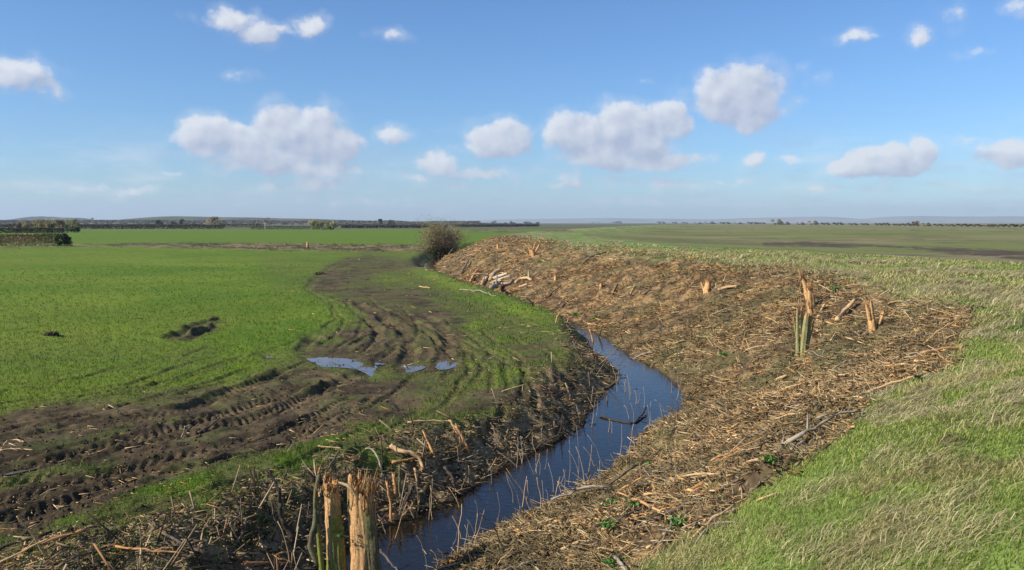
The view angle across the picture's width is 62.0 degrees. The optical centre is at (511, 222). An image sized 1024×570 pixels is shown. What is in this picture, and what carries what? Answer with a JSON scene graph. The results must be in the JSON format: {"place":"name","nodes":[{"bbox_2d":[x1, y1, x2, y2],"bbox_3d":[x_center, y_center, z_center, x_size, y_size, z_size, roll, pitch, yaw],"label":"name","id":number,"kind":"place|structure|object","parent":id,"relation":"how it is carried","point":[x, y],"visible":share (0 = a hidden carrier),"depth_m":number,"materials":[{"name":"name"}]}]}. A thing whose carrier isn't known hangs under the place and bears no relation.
{"place":"outdoors","nodes":[
{"label":"outdoors","id":0,"kind":"place"},
{"bbox_2d":[3,216,90,223],"bbox_3d":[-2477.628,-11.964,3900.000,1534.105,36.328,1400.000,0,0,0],"label":"hill","id":1,"kind":"structure","parent":0,"point":[33,218],"depth_m":3738.62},
{"bbox_2d":[67,216,511,223],"bbox_3d":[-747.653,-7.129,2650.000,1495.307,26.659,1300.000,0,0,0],"label":"hill","id":2,"kind":"structure","parent":0,"point":[190,218],"depth_m":2411.72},
{"bbox_2d":[0,263,594,569],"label":"field grass","id":3,"kind":"structure","parent":0,"point":[218,477],"depth_m":19.32,"materials":[{"name":"plant"}]},
{"bbox_2d":[316,256,682,569],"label":"water","id":4,"kind":"structure","parent":0,"point":[403,550],"depth_m":12.96,"materials":[{"name":"blue liquid"}]},
{"bbox_2d":[380,550,397,569],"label":"dry twig","id":5,"kind":"object","parent":4,"relation":"in","point":[388,559],"visible":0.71,"depth_m":9.27,"materials":[{"name":"grey wood"}]},
{"bbox_2d":[599,407,646,423],"bbox_3d":[2.348,3.739,16.638,1.091,0.122,0.812,0,0,-43],"label":"fallen bough","id":6,"kind":"object","parent":4,"relation":"on","point":[641,415],"visible":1,"depth_m":16.34,"materials":[{"name":"wood"}]},
{"bbox_2d":[0,223,1023,569],"bbox_3d":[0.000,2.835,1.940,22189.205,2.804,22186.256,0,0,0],"label":"ground","id":7,"kind":"structure","parent":0,"point":[342,267],"depth_m":20.02,"materials":[{"name":"plant"}]},
{"bbox_2d":[0,527,51,549],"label":"loose stick","id":8,"kind":"object","parent":7,"relation":"on","point":[15,542],"visible":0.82,"depth_m":8.32,"materials":[{"name":"wood"}]},
{"bbox_2d":[0,535,53,562],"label":"loose stick","id":9,"kind":"object","parent":7,"relation":"on","point":[18,553],"visible":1,"depth_m":7.90,"materials":[{"name":"brown wood"}]},
{"bbox_2d":[0,233,59,245],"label":"hedge","id":10,"kind":"object","parent":7,"relation":"on","point":[26,239],"visible":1,"depth_m":116.78,"materials":[{"name":"green plant"}]},
{"bbox_2d":[0,228,63,232],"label":"hedge","id":11,"kind":"object","parent":7,"relation":"on","point":[20,230],"visible":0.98,"depth_m":264.65,"materials":[{"name":"green plant"}]},
{"bbox_2d":[16,516,47,556],"bbox_3d":[-4.447,2.954,7.985,0.147,0.704,0.074,0,33,19],"label":"loose stick","id":12,"kind":"object","parent":7,"relation":"on","point":[34,537],"visible":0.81,"depth_m":7.95,"materials":[{"name":"brown wood"}]},
{"bbox_2d":[42,219,56,230],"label":"coppice tree","id":13,"kind":"object","parent":7,"relation":"on","point":[49,224],"visible":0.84,"depth_m":275.55,"materials":[{"name":"green plant"}]},
{"bbox_2d":[43,331,59,336],"bbox_3d":[-13.048,3.152,24.143,0.440,0.198,0.339,0,0,0],"label":"turf clod","id":14,"kind":"object","parent":7,"relation":"on","point":[52,333],"visible":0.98,"depth_m":24.09,"materials":[{"name":"brown soil"}]},
{"bbox_2d":[22,527,89,550],"bbox_3d":[-4.414,3.061,8.257,0.598,0.054,0.044,-12,7,-38],"label":"loose stick","id":15,"kind":"object","parent":7,"relation":"on","point":[64,535],"visible":0.8,"depth_m":8.28,"materials":[{"name":"orange wood"}]},
{"bbox_2d":[54,219,64,232],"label":"coppice tree","id":16,"kind":"object","parent":7,"relation":"on","point":[59,223],"visible":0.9,"depth_m":275.58,"materials":[{"name":"green plant"}]},
{"bbox_2d":[53,233,72,245],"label":"round bush","id":17,"kind":"object","parent":7,"relation":"on","point":[66,238],"visible":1,"depth_m":117.22,"materials":[{"name":"green plant"}]},
{"bbox_2d":[62,219,72,232],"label":"coppice tree","id":18,"kind":"object","parent":7,"relation":"on","point":[66,228],"visible":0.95,"depth_m":276.17,"materials":[{"name":"green plant"}]},
{"bbox_2d":[70,219,80,232],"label":"coppice tree","id":19,"kind":"object","parent":7,"relation":"on","point":[75,224],"visible":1,"depth_m":276.21,"materials":[{"name":"green plant"}]},
{"bbox_2d":[70,546,106,559],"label":"loose stick","id":20,"kind":"object","parent":7,"relation":"on","point":[84,554],"visible":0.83,"depth_m":7.72,"materials":[{"name":"wood"}]},
{"bbox_2d":[0,224,224,228],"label":"hedge","id":21,"kind":"object","parent":7,"relation":"on","point":[169,226],"visible":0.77,"depth_m":449.90,"materials":[{"name":"green plant"}]},
{"bbox_2d":[0,223,263,226],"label":"hedge","id":22,"kind":"object","parent":7,"relation":"on","point":[226,225],"visible":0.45,"depth_m":631.66,"materials":[{"name":"green plant"}]},
{"bbox_2d":[115,545,185,553],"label":"loose stick","id":23,"kind":"object","parent":7,"relation":"on","point":[134,548],"visible":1,"depth_m":7.96,"materials":[{"name":"orange wood"}]},
{"bbox_2d":[157,530,208,556],"bbox_3d":[-3.230,3.121,8.325,0.728,0.055,0.083,10,4,24],"label":"loose stick","id":24,"kind":"object","parent":7,"relation":"on","point":[203,552],"visible":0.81,"depth_m":8.24,"materials":[{"name":"wood"}]},
{"bbox_2d":[204,216,223,224],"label":"bare tree","id":25,"kind":"object","parent":7,"relation":"on","point":[211,220],"visible":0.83,"depth_m":568.48,"materials":[{"name":"grey plant"}]},
{"bbox_2d":[228,518,247,553],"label":"branch","id":26,"kind":"object","parent":7,"relation":"on","point":[239,538],"visible":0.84,"depth_m":9.05,"materials":[{"name":"grey plant"}]},
{"bbox_2d":[0,220,480,223],"bbox_3d":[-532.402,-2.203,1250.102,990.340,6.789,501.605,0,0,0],"label":"distant woodland","id":27,"kind":"object","parent":7,"relation":"on","point":[184,221],"visible":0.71,"depth_m":1040.66,"materials":[{"name":"plant"}]},
{"bbox_2d":[243,554,287,564],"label":"loose stick","id":28,"kind":"object","parent":7,"relation":"on","point":[257,562],"visible":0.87,"depth_m":8.77,"materials":[{"name":"orange wood"}]},
{"bbox_2d":[0,275,559,568],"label":"mud clods","id":29,"kind":"object","parent":7,"relation":"on","point":[122,471],"visible":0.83,"depth_m":12.55,"materials":[{"name":"soil"}]},
{"bbox_2d":[250,226,319,229],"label":"hedge","id":30,"kind":"object","parent":7,"relation":"on","point":[281,226],"visible":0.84,"depth_m":408.54,"materials":[{"name":"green plant"}]},
{"bbox_2d":[267,467,308,556],"bbox_3d":[-2.496,3.236,9.479,0.502,1.026,0.073,0,0,5],"label":"branch","id":31,"kind":"object","parent":7,"relation":"on","point":[286,527],"visible":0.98,"depth_m":9.47,"materials":[{"name":"brown plant"}]},
{"bbox_2d":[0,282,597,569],"bbox_3d":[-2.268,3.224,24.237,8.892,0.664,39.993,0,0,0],"label":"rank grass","id":32,"kind":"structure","parent":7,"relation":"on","point":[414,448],"depth_m":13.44,"materials":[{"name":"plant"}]},
{"bbox_2d":[0,268,625,569],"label":"brash litter","id":33,"kind":"object","parent":7,"relation":"on","point":[66,564],"visible":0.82,"depth_m":9.64,"materials":[{"name":"brown wood"}]},
{"bbox_2d":[307,219,319,229],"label":"ivied tree","id":34,"kind":"object","parent":7,"relation":"on","point":[313,222],"visible":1,"depth_m":392.06,"materials":[{"name":"green plant"}]},
{"bbox_2d":[314,220,329,229],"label":"ivied tree","id":35,"kind":"object","parent":7,"relation":"on","point":[321,224],"visible":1,"depth_m":391.71,"materials":[{"name":"green plant"}]},
{"bbox_2d":[322,220,337,229],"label":"ivied tree","id":36,"kind":"object","parent":7,"relation":"on","point":[332,225],"visible":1,"depth_m":392.41,"materials":[{"name":"green plant"}]},
{"bbox_2d":[322,451,339,478],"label":"loose stick","id":37,"kind":"object","parent":7,"relation":"on","point":[331,462],"visible":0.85,"depth_m":11.19,"materials":[{"name":"wood"}]},
{"bbox_2d":[0,242,675,553],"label":"stray wood litter","id":38,"kind":"object","parent":7,"relation":"on","point":[63,506],"visible":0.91,"depth_m":13.42,"materials":[{"name":"wood"}]},
{"bbox_2d":[306,357,377,375],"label":"puddle","id":39,"kind":"object","parent":7,"relation":"on","point":[327,361],"visible":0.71,"depth_m":19.73,"materials":[{"name":"blue liquid"}]},
{"bbox_2d":[307,463,381,569],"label":"willow stump","id":40,"kind":"object","parent":7,"relation":"on","point":[364,549],"visible":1,"depth_m":8.53,"materials":[{"name":"brown wood"}]},
{"bbox_2d":[365,447,383,484],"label":"branch","id":41,"kind":"object","parent":7,"relation":"on","point":[371,449],"visible":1,"depth_m":11.64,"materials":[{"name":"grey wood"}]},
{"bbox_2d":[385,481,392,520],"bbox_3d":[-1.551,3.546,10.749,0.104,0.587,0.057,0,0,0],"label":"stake","id":42,"kind":"object","parent":7,"relation":"on","point":[390,508],"visible":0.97,"depth_m":10.74,"materials":[{"name":"orange wood"}]},
{"bbox_2d":[341,225,447,227],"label":"hedge","id":43,"kind":"object","parent":7,"relation":"on","point":[383,226],"visible":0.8,"depth_m":522.08,"materials":[{"name":"green plant"}]},
{"bbox_2d":[392,473,397,498],"bbox_3d":[-1.554,3.512,11.287,0.082,0.409,0.075,0,0,0],"label":"stake","id":44,"kind":"object","parent":7,"relation":"on","point":[394,485],"visible":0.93,"depth_m":11.27,"materials":[{"name":"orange wood"}]},
{"bbox_2d":[398,464,401,505],"bbox_3d":[-1.477,3.489,11.239,0.055,0.623,0.065,0,0,0],"label":"stake","id":45,"kind":"object","parent":7,"relation":"on","point":[399,483],"visible":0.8,"depth_m":11.23,"materials":[{"name":"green plant"}]},
{"bbox_2d":[389,444,424,471],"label":"branch","id":46,"kind":"object","parent":7,"relation":"on","point":[403,451],"visible":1,"depth_m":11.89,"materials":[{"name":"brown wood"}]},
{"bbox_2d":[402,486,414,508],"bbox_3d":[-1.362,3.625,11.127,0.186,0.389,0.073,0,0,-12],"label":"stake","id":47,"kind":"object","parent":7,"relation":"on","point":[408,496],"visible":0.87,"depth_m":11.11,"materials":[{"name":"brown plant"}]},
{"bbox_2d":[391,450,431,463],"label":"loose stick","id":48,"kind":"object","parent":7,"relation":"on","point":[396,461],"visible":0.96,"depth_m":11.79,"materials":[{"name":"orange wood"}]},
{"bbox_2d":[401,366,426,371],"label":"puddle","id":49,"kind":"object","parent":7,"relation":"on","point":[415,368],"visible":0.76,"depth_m":19.08,"materials":[{"name":"blue liquid"}]},
{"bbox_2d":[405,473,449,489],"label":"loose stick","id":50,"kind":"object","parent":7,"relation":"on","point":[429,481],"visible":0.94,"depth_m":11.60,"materials":[{"name":"wood"}]},
{"bbox_2d":[422,430,439,466],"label":"loose stick","id":51,"kind":"object","parent":7,"relation":"on","point":[434,456],"visible":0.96,"depth_m":12.32,"materials":[{"name":"orange wood"}]},
{"bbox_2d":[407,419,454,422],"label":"loose stick","id":52,"kind":"object","parent":7,"relation":"on","point":[430,421],"visible":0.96,"depth_m":13.25,"materials":[{"name":"brown wood"}]},
{"bbox_2d":[335,223,538,225],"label":"hedge","id":53,"kind":"object","parent":7,"relation":"on","point":[344,224],"visible":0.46,"depth_m":856.14,"materials":[{"name":"green plant"}]},
{"bbox_2d":[410,214,470,255],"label":"bush","id":54,"kind":"object","parent":7,"relation":"on","point":[443,243],"visible":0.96,"depth_m":97.85,"materials":[{"name":"brown plant"}]},
{"bbox_2d":[435,360,456,369],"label":"puddle","id":55,"kind":"object","parent":7,"relation":"on","point":[442,365],"visible":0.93,"depth_m":19.48,"materials":[{"name":"blue liquid"}]},
{"bbox_2d":[443,465,456,489],"bbox_3d":[-0.870,3.596,11.927,0.200,0.409,0.052,0,0,6],"label":"stake","id":56,"kind":"object","parent":7,"relation":"on","point":[451,476],"visible":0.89,"depth_m":11.91,"materials":[{"name":"grey plant"}]},
{"bbox_2d":[454,423,470,455],"bbox_3d":[-0.757,3.361,13.114,0.274,0.558,0.061,0,0,6],"label":"stake","id":57,"kind":"object","parent":7,"relation":"on","point":[461,434],"visible":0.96,"depth_m":13.10,"materials":[{"name":"orange wood"}]},
{"bbox_2d":[472,268,501,280],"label":"branch","id":58,"kind":"object","parent":7,"relation":"on","point":[494,273],"visible":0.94,"depth_m":50.33,"materials":[{"name":"brown wood"}]},
{"bbox_2d":[479,512,504,555],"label":"curved stem","id":59,"kind":"object","parent":7,"relation":"on","point":[496,533],"visible":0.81,"depth_m":8.71,"materials":[{"name":"brown plant"}]},
{"bbox_2d":[452,224,539,226],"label":"hedge","id":60,"kind":"object","parent":7,"relation":"on","point":[498,225],"visible":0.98,"depth_m":679.42,"materials":[{"name":"green plant"}]},
{"bbox_2d":[489,275,513,288],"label":"branch","id":61,"kind":"object","parent":7,"relation":"on","point":[493,285],"visible":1,"depth_m":45.66,"materials":[{"name":"grey wood"}]},
{"bbox_2d":[514,269,532,283],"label":"branch","id":62,"kind":"object","parent":7,"relation":"on","point":[519,279],"visible":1,"depth_m":45.47,"materials":[{"name":"brown wood"}]},
{"bbox_2d":[528,242,539,256],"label":"tree stump","id":63,"kind":"object","parent":7,"relation":"on","point":[532,252],"visible":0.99,"depth_m":52.98,"materials":[{"name":"brown wood"}]},
{"bbox_2d":[533,432,565,450],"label":"branch","id":64,"kind":"object","parent":7,"relation":"on","point":[539,445],"visible":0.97,"depth_m":14.49,"materials":[{"name":"brown plant"}]},
{"bbox_2d":[592,515,617,529],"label":"weed clump","id":65,"kind":"object","parent":7,"relation":"on","point":[605,524],"visible":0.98,"depth_m":8.29,"materials":[{"name":"green plant"}]},
{"bbox_2d":[596,551,628,567],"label":"weed clump","id":66,"kind":"object","parent":7,"relation":"on","point":[610,561],"visible":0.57,"depth_m":7.54,"materials":[{"name":"green plant"}]},
{"bbox_2d":[608,465,636,484],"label":"loose stick","id":67,"kind":"object","parent":7,"relation":"on","point":[623,474],"visible":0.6,"depth_m":11.24,"materials":[{"name":"wood"}]},
{"bbox_2d":[617,499,651,519],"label":"loose stick","id":68,"kind":"object","parent":7,"relation":"on","point":[631,512],"visible":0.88,"depth_m":8.28,"materials":[{"name":"wood"}]},
{"bbox_2d":[617,492,658,508],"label":"loose stick","id":69,"kind":"object","parent":7,"relation":"on","point":[635,499],"visible":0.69,"depth_m":8.51,"materials":[{"name":"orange wood"}]},
{"bbox_2d":[631,498,705,528],"bbox_3d":[1.468,2.694,7.951,0.800,0.110,0.236,-23,-2,4],"label":"loose stick","id":70,"kind":"object","parent":7,"relation":"on","point":[665,512],"visible":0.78,"depth_m":8.02,"materials":[{"name":"wood"}]},
{"bbox_2d":[657,516,679,545],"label":"loose stick","id":71,"kind":"object","parent":7,"relation":"on","point":[665,533],"visible":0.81,"depth_m":7.43,"materials":[{"name":"grey wood"}]},
{"bbox_2d":[664,514,687,530],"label":"weed clump","id":72,"kind":"object","parent":7,"relation":"on","point":[680,522],"visible":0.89,"depth_m":7.62,"materials":[{"name":"green plant"}]},
{"bbox_2d":[676,472,721,479],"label":"loose stick","id":73,"kind":"object","parent":7,"relation":"on","point":[693,474],"visible":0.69,"depth_m":8.56,"materials":[{"name":"brown wood"}]},
{"bbox_2d":[696,273,711,294],"bbox_3d":[6.520,2.091,28.899,0.564,0.822,0.288,0,0,0],"label":"tree stump","id":74,"kind":"object","parent":7,"relation":"on","point":[707,286],"visible":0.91,"depth_m":28.86,"materials":[{"name":"brown wood"}]},
{"bbox_2d":[425,235,985,569],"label":"wood chip litter","id":75,"kind":"object","parent":7,"relation":"on","point":[562,522],"visible":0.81,"depth_m":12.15,"materials":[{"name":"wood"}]},
{"bbox_2d":[550,485,612,499],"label":"loose stick","id":76,"kind":"object","parent":75,"relation":"on","point":[591,486],"visible":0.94,"depth_m":11.00,"materials":[{"name":"grey wood"}]},
{"bbox_2d":[710,435,767,460],"bbox_3d":[2.508,2.488,9.413,0.706,0.037,0.059,-22,1,-1],"label":"loose stick","id":77,"kind":"object","parent":75,"relation":"on","point":[716,457],"visible":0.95,"depth_m":9.40,"materials":[{"name":"orange wood"}]},
{"bbox_2d":[774,412,831,448],"bbox_3d":[3.143,2.277,9.344,0.848,0.145,0.237,-25,6,-13],"label":"loose stick","id":78,"kind":"object","parent":75,"relation":"on","point":[795,437],"visible":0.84,"depth_m":9.27,"materials":[{"name":"grey wood"}]},
{"bbox_2d":[684,466,728,491],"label":"loose stick","id":79,"kind":"object","parent":7,"relation":"on","point":[697,485],"visible":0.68,"depth_m":8.44,"materials":[{"name":"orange wood"}]},
{"bbox_2d":[681,507,742,528],"bbox_3d":[1.770,2.610,7.559,0.581,0.032,0.046,-16,1,-4],"label":"loose stick","id":80,"kind":"object","parent":7,"relation":"on","point":[708,518],"visible":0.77,"depth_m":7.54,"materials":[{"name":"grey wood"}]},
{"bbox_2d":[692,504,734,538],"bbox_3d":[1.742,2.587,7.404,0.581,0.037,0.061,-24,12,-29],"label":"loose stick","id":81,"kind":"object","parent":7,"relation":"on","point":[715,516],"visible":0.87,"depth_m":7.42,"materials":[{"name":"brown wood"}]},
{"bbox_2d":[695,518,736,543],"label":"branch","id":82,"kind":"object","parent":7,"relation":"on","point":[701,534],"visible":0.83,"depth_m":7.24,"materials":[{"name":"grey wood"}]},
{"bbox_2d":[743,465,786,497],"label":"branch","id":83,"kind":"object","parent":7,"relation":"on","point":[744,496],"visible":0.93,"depth_m":7.85,"materials":[{"name":"brown plant"}]},
{"bbox_2d":[759,453,778,463],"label":"weed clump","id":84,"kind":"object","parent":7,"relation":"on","point":[769,458],"visible":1,"depth_m":7.96,"materials":[{"name":"green plant"}]},
{"bbox_2d":[790,306,814,356],"bbox_3d":[6.081,2.308,17.841,0.561,1.343,0.186,0,0,0],"label":"tree stump","id":85,"kind":"object","parent":7,"relation":"on","point":[807,323],"visible":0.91,"depth_m":17.81,"materials":[{"name":"green wood"}]},
{"bbox_2d":[797,269,814,306],"bbox_3d":[7.542,1.742,21.836,0.464,1.202,0.226,0,0,0],"label":"tree stump","id":86,"kind":"object","parent":7,"relation":"on","point":[808,292],"visible":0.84,"depth_m":21.79,"materials":[{"name":"brown wood"}]},
{"bbox_2d":[805,298,814,319],"bbox_3d":[7.222,2.143,20.712,0.203,0.735,0.216,0,0,-30],"label":"tree stump","id":87,"kind":"object","parent":7,"relation":"on","point":[809,307],"visible":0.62,"depth_m":20.65,"materials":[{"name":"brown wood"}]},
{"bbox_2d":[752,506,873,569],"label":"grass tussock","id":88,"kind":"object","parent":7,"relation":"on","point":[817,548],"depth_m":6.17,"materials":[{"name":"plant"}]},
{"bbox_2d":[774,466,875,511],"bbox_3d":[2.624,2.250,7.106,0.915,0.429,0.940,0,0,-14],"label":"grass tussock","id":89,"kind":"object","parent":7,"relation":"on","point":[816,487],"depth_m":7.15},
{"bbox_2d":[816,409,861,417],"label":"loose stick","id":90,"kind":"object","parent":7,"relation":"on","point":[844,412],"visible":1,"depth_m":9.38,"materials":[{"name":"grey wood"}]},
{"bbox_2d":[835,298,855,321],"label":"branch","id":91,"kind":"object","parent":7,"relation":"on","point":[847,307],"visible":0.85,"depth_m":20.45,"materials":[{"name":"brown wood"}]},
{"bbox_2d":[799,520,938,569],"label":"grass tussock","id":92,"kind":"object","parent":7,"relation":"on","point":[855,555],"depth_m":5.86,"materials":[{"name":"plant"}]},
{"bbox_2d":[865,298,885,333],"bbox_3d":[7.470,1.929,17.481,0.447,0.808,0.168,0,0,-16],"label":"tree stump","id":93,"kind":"object","parent":7,"relation":"on","point":[872,324],"visible":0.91,"depth_m":17.46,"materials":[{"name":"brown wood"}]},
{"bbox_2d":[824,425,935,481],"bbox_3d":[3.283,2.007,7.177,1.153,0.507,0.882,0,0,-18],"label":"grass tussock","id":94,"kind":"object","parent":7,"relation":"on","point":[886,457],"depth_m":7.17,"materials":[{"name":"plant"}]},
{"bbox_2d":[823,475,947,559],"bbox_3d":[2.823,2.124,6.254,1.051,0.418,1.128,0,0,0],"label":"grass tussock","id":95,"kind":"object","parent":7,"relation":"on","point":[879,513],"depth_m":6.25,"materials":[{"name":"plant"}]},
{"bbox_2d":[865,374,918,392],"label":"loose stick","id":96,"kind":"object","parent":7,"relation":"on","point":[887,384],"visible":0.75,"depth_m":11.00,"materials":[{"name":"brown wood"}]},
{"bbox_2d":[826,500,977,562],"bbox_3d":[2.746,2.157,5.923,0.904,0.466,1.014,0,0,-35],"label":"grass tussock","id":97,"kind":"object","parent":7,"relation":"on","point":[906,531],"depth_m":5.89,"materials":[{"name":"plant"}]},
{"bbox_2d":[869,390,947,413],"bbox_3d":[4.356,2.016,9.264,1.136,0.341,0.896,0,0,23],"label":"grass tussock","id":98,"kind":"object","parent":7,"relation":"on","point":[904,403],"depth_m":9.34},
{"bbox_2d":[873,425,993,485],"bbox_3d":[3.362,1.873,6.644,1.081,0.481,0.984,0,0,0],"label":"grass tussock","id":99,"kind":"object","parent":7,"relation":"on","point":[941,461],"depth_m":6.69,"materials":[{"name":"plant"}]},
{"bbox_2d":[862,500,1019,569],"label":"grass tussock","id":100,"kind":"object","parent":7,"relation":"on","point":[916,552],"depth_m":5.56,"materials":[{"name":"plant"}]},
{"bbox_2d":[919,344,968,353],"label":"loose stick","id":101,"kind":"object","parent":7,"relation":"on","point":[946,347],"visible":0.97,"depth_m":12.15,"materials":[{"name":"orange wood"}]},
{"bbox_2d":[884,471,1023,525],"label":"grass tussock","id":102,"kind":"object","parent":7,"relation":"on","point":[966,491],"depth_m":6.09,"materials":[{"name":"plant"}]},
{"bbox_2d":[922,371,1003,399],"bbox_3d":[5.046,1.812,9.361,1.016,0.372,1.099,0,0,0],"label":"grass tussock","id":103,"kind":"object","parent":7,"relation":"on","point":[964,385],"depth_m":9.40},
{"bbox_2d":[909,491,1023,569],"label":"grass tussock","id":104,"kind":"object","parent":7,"relation":"on","point":[984,519],"depth_m":5.52,"materials":[{"name":"plant"}]},
{"bbox_2d":[950,401,1023,435],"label":"grass tussock","id":105,"kind":"object","parent":7,"relation":"on","point":[993,415],"depth_m":7.21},
{"bbox_2d":[955,379,1023,400],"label":"grass tussock","id":106,"kind":"object","parent":7,"relation":"on","point":[1008,387],"depth_m":8.33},
{"bbox_2d":[0,0,1023,221],"label":"sky","id":107,"kind":"structure","parent":0,"point":[367,110],"materials":[{"name":"blue"}]},
{"bbox_2d":[480,216,1023,222],"bbox_3d":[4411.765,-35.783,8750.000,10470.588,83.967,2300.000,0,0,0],"label":"hills","id":108,"kind":"structure","parent":0,"point":[951,219],"depth_m":8284.21,"materials":[{"name":"grey"}]},
{"bbox_2d":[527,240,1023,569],"bbox_3d":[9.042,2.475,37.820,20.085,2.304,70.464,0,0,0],"label":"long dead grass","id":109,"kind":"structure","parent":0,"point":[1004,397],"depth_m":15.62,"materials":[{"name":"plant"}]},
{"bbox_2d":[544,244,1023,569],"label":"bank grass","id":110,"kind":"structure","parent":0,"point":[869,431],"depth_m":7.08,"materials":[{"name":"plant"}]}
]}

